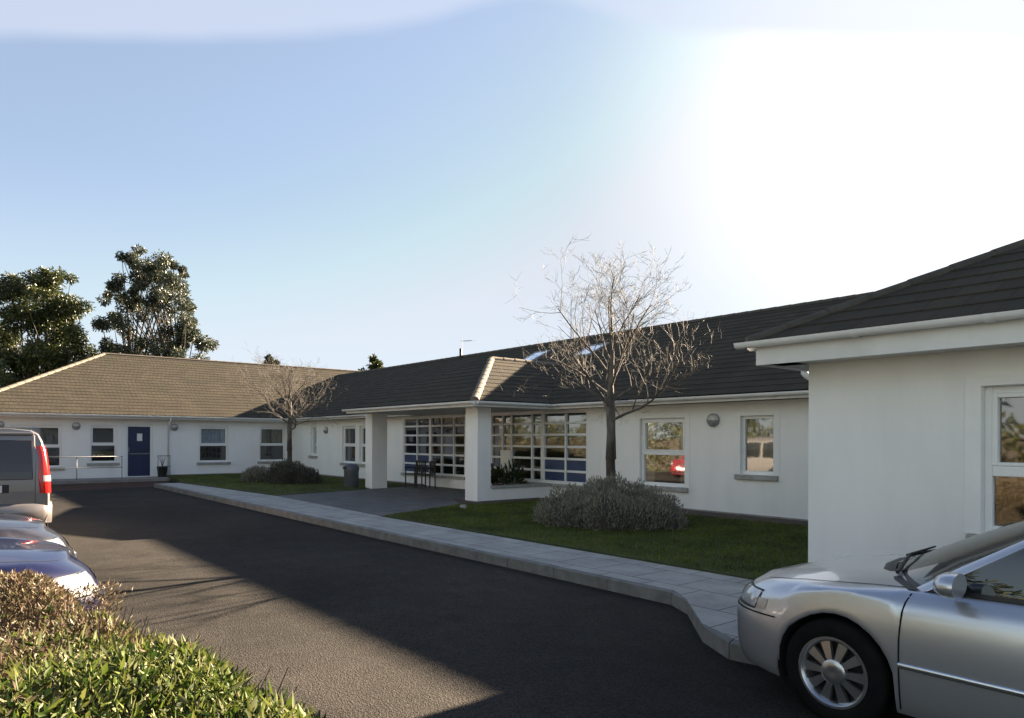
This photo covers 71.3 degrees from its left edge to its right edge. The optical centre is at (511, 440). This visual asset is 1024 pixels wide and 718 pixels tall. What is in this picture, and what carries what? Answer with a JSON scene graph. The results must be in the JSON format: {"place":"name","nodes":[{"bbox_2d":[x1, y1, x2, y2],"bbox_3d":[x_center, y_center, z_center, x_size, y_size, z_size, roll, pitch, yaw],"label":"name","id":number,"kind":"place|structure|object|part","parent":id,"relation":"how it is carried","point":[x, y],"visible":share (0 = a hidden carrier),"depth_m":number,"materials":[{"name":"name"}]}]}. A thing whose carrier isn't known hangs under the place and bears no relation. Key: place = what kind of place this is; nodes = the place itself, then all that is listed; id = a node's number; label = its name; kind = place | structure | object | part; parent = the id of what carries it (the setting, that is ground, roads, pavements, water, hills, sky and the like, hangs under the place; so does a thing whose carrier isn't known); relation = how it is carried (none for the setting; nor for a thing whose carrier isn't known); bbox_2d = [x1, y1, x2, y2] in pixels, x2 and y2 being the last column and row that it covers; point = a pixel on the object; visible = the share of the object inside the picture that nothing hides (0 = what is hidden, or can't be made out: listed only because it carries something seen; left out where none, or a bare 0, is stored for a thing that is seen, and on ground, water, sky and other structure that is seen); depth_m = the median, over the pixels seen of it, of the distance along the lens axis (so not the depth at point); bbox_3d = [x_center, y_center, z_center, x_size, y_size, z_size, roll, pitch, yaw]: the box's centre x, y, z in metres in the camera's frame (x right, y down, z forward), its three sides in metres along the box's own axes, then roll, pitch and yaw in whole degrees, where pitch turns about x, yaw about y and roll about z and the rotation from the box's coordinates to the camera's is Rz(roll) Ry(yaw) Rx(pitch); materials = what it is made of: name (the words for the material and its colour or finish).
{"place":"outdoors","nodes":[
{"label":"outdoors","id":0,"kind":"place"},
{"bbox_2d":[51,481,168,491],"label":"red tarmac","id":1,"kind":"structure","parent":0,"point":[72,487],"depth_m":24.99,"materials":[{"name":"red asphalt"}]},
{"bbox_2d":[166,473,424,495],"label":"lawn","id":2,"kind":"structure","parent":0,"point":[174,479],"depth_m":23.11,"materials":[{"name":"green plant"}]},
{"bbox_2d":[239,465,269,481],"bbox_3d":[-9.144,1.172,25.595,1.232,0.646,1.469,0,0,-39],"label":"mounded shrub","id":3,"kind":"object","parent":2,"relation":"on","point":[255,473],"visible":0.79,"depth_m":25.25,"materials":[{"name":"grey plant"}]},
{"bbox_2d":[224,343,348,460],"bbox_3d":[-7.726,-0.946,24.730,4.355,4.978,4.827,0,0,-39],"label":"bare tree","id":4,"kind":"object","parent":2,"relation":"on","point":[289,426],"visible":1,"depth_m":24.91,"materials":[{"name":"grey plant"}]},
{"bbox_2d":[263,456,324,483],"bbox_3d":[-7.606,1.022,24.705,1.933,0.984,1.996,0,0,-39],"label":"mounded shrub","id":5,"kind":"object","parent":2,"relation":"on","point":[286,471],"visible":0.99,"depth_m":24.30,"materials":[{"name":"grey plant"}]},
{"bbox_2d":[343,463,358,487],"bbox_3d":[-5.090,1.116,22.623,0.500,0.760,0.500,0,0,-39],"label":"litter bin","id":6,"kind":"object","parent":2,"relation":"on","point":[351,474],"visible":0.91,"depth_m":22.43,"materials":[{"name":"plastic"}]},
{"bbox_2d":[279,486,464,516],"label":"porch paving","id":7,"kind":"structure","parent":0,"point":[382,502],"depth_m":18.47,"materials":[{"name":"grey concrete"}]},
{"bbox_2d":[405,460,425,487],"bbox_3d":[-3.099,1.083,22.957,0.510,0.860,0.491,0,0,42],"label":"porch chair","id":8,"kind":"object","parent":7,"relation":"on","point":[423,463],"visible":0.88,"depth_m":22.95,"materials":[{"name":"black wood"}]},
{"bbox_2d":[416,461,435,488],"bbox_3d":[-2.694,1.085,22.382,0.491,0.860,0.510,0,0,-28],"label":"porch chair","id":9,"kind":"object","parent":7,"relation":"on","point":[430,468],"visible":1,"depth_m":22.27,"materials":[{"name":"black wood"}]},
{"bbox_2d":[491,464,511,484],"bbox_3d":[-0.391,1.086,20.004,0.864,0.876,0.884,0,0,-39],"label":"pot plant","id":10,"kind":"object","parent":7,"relation":"on","point":[496,473],"visible":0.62,"depth_m":19.88,"materials":[{"name":"green plant"}]},
{"bbox_2d":[498,458,527,484],"bbox_3d":[0.070,0.977,19.386,0.811,1.097,0.818,0,0,18],"label":"pot plant","id":11,"kind":"object","parent":7,"relation":"on","point":[514,474],"visible":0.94,"depth_m":19.32,"materials":[{"name":"green plant"}]},
{"bbox_2d":[158,483,751,639],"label":"pavement","id":12,"kind":"structure","parent":0,"point":[712,599],"depth_m":9.26,"materials":[{"name":"grey concrete"}]},
{"bbox_2d":[48,481,914,717],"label":"car park","id":13,"kind":"structure","parent":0,"point":[345,624],"depth_m":6.43,"materials":[{"name":"grey asphalt"}]},
{"bbox_2d":[0,427,51,526],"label":"people carrier van","id":14,"kind":"object","parent":13,"relation":"on","point":[25,482],"visible":0.84,"depth_m":11.21,"materials":[{"name":"grey paint"}]},
{"bbox_2d":[0,513,76,556],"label":"grey car","id":15,"kind":"object","parent":13,"relation":"on","point":[19,526],"visible":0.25,"depth_m":6.64,"materials":[{"name":"grey paint"}]},
{"bbox_2d":[0,537,105,610],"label":"blue car","id":16,"kind":"object","parent":13,"relation":"on","point":[61,563],"visible":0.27,"depth_m":4.98,"materials":[{"name":"blue paint"}]},
{"bbox_2d":[51,476,169,483],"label":"ramp","id":17,"kind":"structure","parent":13,"relation":"on","point":[101,480],"depth_m":26.90,"materials":[{"name":"concrete"}]},
{"bbox_2d":[50,456,122,479],"bbox_3d":[-16.737,1.039,26.032,4.550,0.874,0.028,0,0,-39],"label":"handrail","id":18,"kind":"object","parent":17,"relation":"on","point":[94,467],"visible":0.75,"depth_m":26.74,"materials":[{"name":"silver metal"}]},
{"bbox_2d":[157,456,167,476],"bbox_3d":[-14.135,1.046,28.862,0.430,0.881,0.430,0,0,-39],"label":"plant pot","id":19,"kind":"object","parent":17,"relation":"on","point":[162,471],"visible":0.82,"depth_m":28.73,"materials":[{"name":"black plastic"}]},
{"bbox_2d":[0,565,342,717],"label":"clipped hedge","id":20,"kind":"object","parent":13,"relation":"on","point":[64,653],"visible":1,"depth_m":2.11,"materials":[{"name":"green plant"}]},
{"bbox_2d":[154,483,757,665],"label":"kerb","id":21,"kind":"structure","parent":13,"relation":"on","point":[726,646],"depth_m":8.83,"materials":[{"name":"concrete"}]},
{"bbox_2d":[737,520,1023,717],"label":"silver car","id":22,"kind":"object","parent":13,"relation":"on","point":[932,633],"visible":1,"depth_m":3.94,"materials":[{"name":"grey paint"}]},
{"bbox_3d":[2.680,0.564,3.447,0.193,0.460,1.111,0,0,-39],"label":"side window","id":23,"kind":"part","parent":22,"relation":"part of","materials":[{"name":"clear glass"}]},
{"bbox_2d":[453,498,547,504],"bbox_3d":[-0.110,1.554,17.616,2.527,0.100,1.869,0,0,-13],"label":"soil bed","id":24,"kind":"object","parent":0,"point":[492,501],"visible":0.36,"depth_m":17.74,"materials":[{"name":"brown soil"}]},
{"bbox_2d":[0,0,1023,372],"label":"sky","id":25,"kind":"structure","parent":0,"point":[341,183],"materials":[{"name":"blue"}]},
{"bbox_2d":[385,499,807,579],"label":"lawn","id":26,"kind":"structure","parent":0,"point":[658,561],"depth_m":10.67,"materials":[{"name":"green plant"}]},
{"bbox_2d":[499,232,721,484],"bbox_3d":[1.843,-1.235,13.898,4.224,5.628,5.727,0,0,-39],"label":"bare tree","id":27,"kind":"object","parent":26,"relation":"on","point":[611,418],"visible":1,"depth_m":13.31,"materials":[{"name":"grey plant"}]},
{"bbox_2d":[530,470,691,531],"bbox_3d":[1.804,1.045,12.798,2.441,1.010,2.897,0,0,-39],"label":"mounded shrub","id":28,"kind":"object","parent":26,"relation":"on","point":[601,505],"visible":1,"depth_m":12.26,"materials":[{"name":"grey plant"}]},
{"bbox_2d":[545,497,807,527],"bbox_3d":[3.949,1.574,14.704,1.010,0.100,10.200,0,0,-39],"label":"soil bed","id":29,"kind":"object","parent":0,"point":[752,518],"visible":0.19,"depth_m":14.07,"materials":[{"name":"brown soil"}]},
{"label":"ground","id":30,"kind":"structure","parent":0,"visible":0},
{"bbox_2d":[0,358,8,387],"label":"evergreen bush","id":31,"kind":"object","parent":30,"relation":"on","point":[3,376],"visible":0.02,"depth_m":48.58,"materials":[{"name":"green plant"}]},
{"bbox_2d":[0,266,103,386],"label":"evergreen tree","id":32,"kind":"object","parent":30,"relation":"on","point":[50,314],"visible":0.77,"depth_m":54.72,"materials":[{"name":"green plant"}]},
{"bbox_2d":[90,243,219,359],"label":"eucalyptus tree","id":33,"kind":"object","parent":30,"relation":"on","point":[184,333],"visible":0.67,"depth_m":55.18,"materials":[{"name":"green plant"}]},
{"bbox_2d":[262,354,279,364],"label":"conifer tree","id":34,"kind":"object","parent":30,"relation":"on","point":[270,359],"visible":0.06,"depth_m":61.97,"materials":[{"name":"green plant"}]},
{"bbox_2d":[358,353,383,370],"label":"round topped tree","id":35,"kind":"object","parent":30,"relation":"on","point":[375,362],"visible":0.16,"depth_m":59.59,"materials":[{"name":"green plant"}]},
{"bbox_2d":[0,239,1023,562],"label":"care home building","id":36,"kind":"structure","parent":30,"relation":"on","point":[886,421],"depth_m":16.07,"materials":[{"name":"white paint"}]},
{"bbox_2d":[11,425,64,469],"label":"window","id":37,"kind":"structure","parent":36,"relation":"in","point":[50,435],"depth_m":27.72,"materials":[{"name":"white plastic"}]},
{"bbox_2d":[87,425,119,465],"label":"window","id":38,"kind":"structure","parent":36,"relation":"in","point":[102,438],"depth_m":28.59,"materials":[{"name":"white plastic"}]},
{"bbox_2d":[126,425,151,475],"bbox_3d":[-15.111,0.418,28.922,0.960,2.070,0.090,0,0,-39],"label":"door","id":39,"kind":"structure","parent":36,"relation":"in","point":[138,437],"depth_m":28.90,"materials":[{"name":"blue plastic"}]},
{"bbox_2d":[197,427,230,464],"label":"window","id":40,"kind":"structure","parent":36,"relation":"in","point":[213,441],"depth_m":31.01,"materials":[{"name":"white plastic"}]},
{"bbox_2d":[257,427,284,463],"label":"window","id":41,"kind":"structure","parent":36,"relation":"in","point":[272,439],"depth_m":32.64,"materials":[{"name":"white plastic"}]},
{"bbox_2d":[308,424,317,457],"bbox_3d":[-8.559,0.048,30.919,0.210,1.440,0.910,0,0,-39],"label":"window","id":42,"kind":"structure","parent":36,"relation":"in","point":[314,427],"depth_m":31.05,"materials":[{"name":"white plastic"}]},
{"bbox_2d":[340,424,364,464],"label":"window","id":43,"kind":"structure","parent":36,"relation":"in","point":[350,430],"depth_m":28.73,"materials":[{"name":"white plastic"}]},
{"bbox_2d":[357,423,364,466],"bbox_3d":[-5.496,0.184,27.160,0.210,1.650,1.410,0,0,-39],"label":"window","id":44,"kind":"structure","parent":36,"relation":"in","point":[362,425],"depth_m":27.58,"materials":[{"name":"white plastic"}]},
{"bbox_2d":[635,413,689,492],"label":"window","id":45,"kind":"structure","parent":36,"relation":"in","point":[666,438],"depth_m":16.71,"materials":[{"name":"white plastic"}]},
{"bbox_2d":[734,410,779,480],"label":"window","id":46,"kind":"structure","parent":36,"relation":"in","point":[761,434],"depth_m":14.46,"materials":[{"name":"white plastic"}]},
{"bbox_2d":[964,373,1023,537],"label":"window","id":47,"kind":"structure","parent":36,"relation":"in","point":[1004,405],"depth_m":6.21,"materials":[{"name":"white plastic"}]}
]}

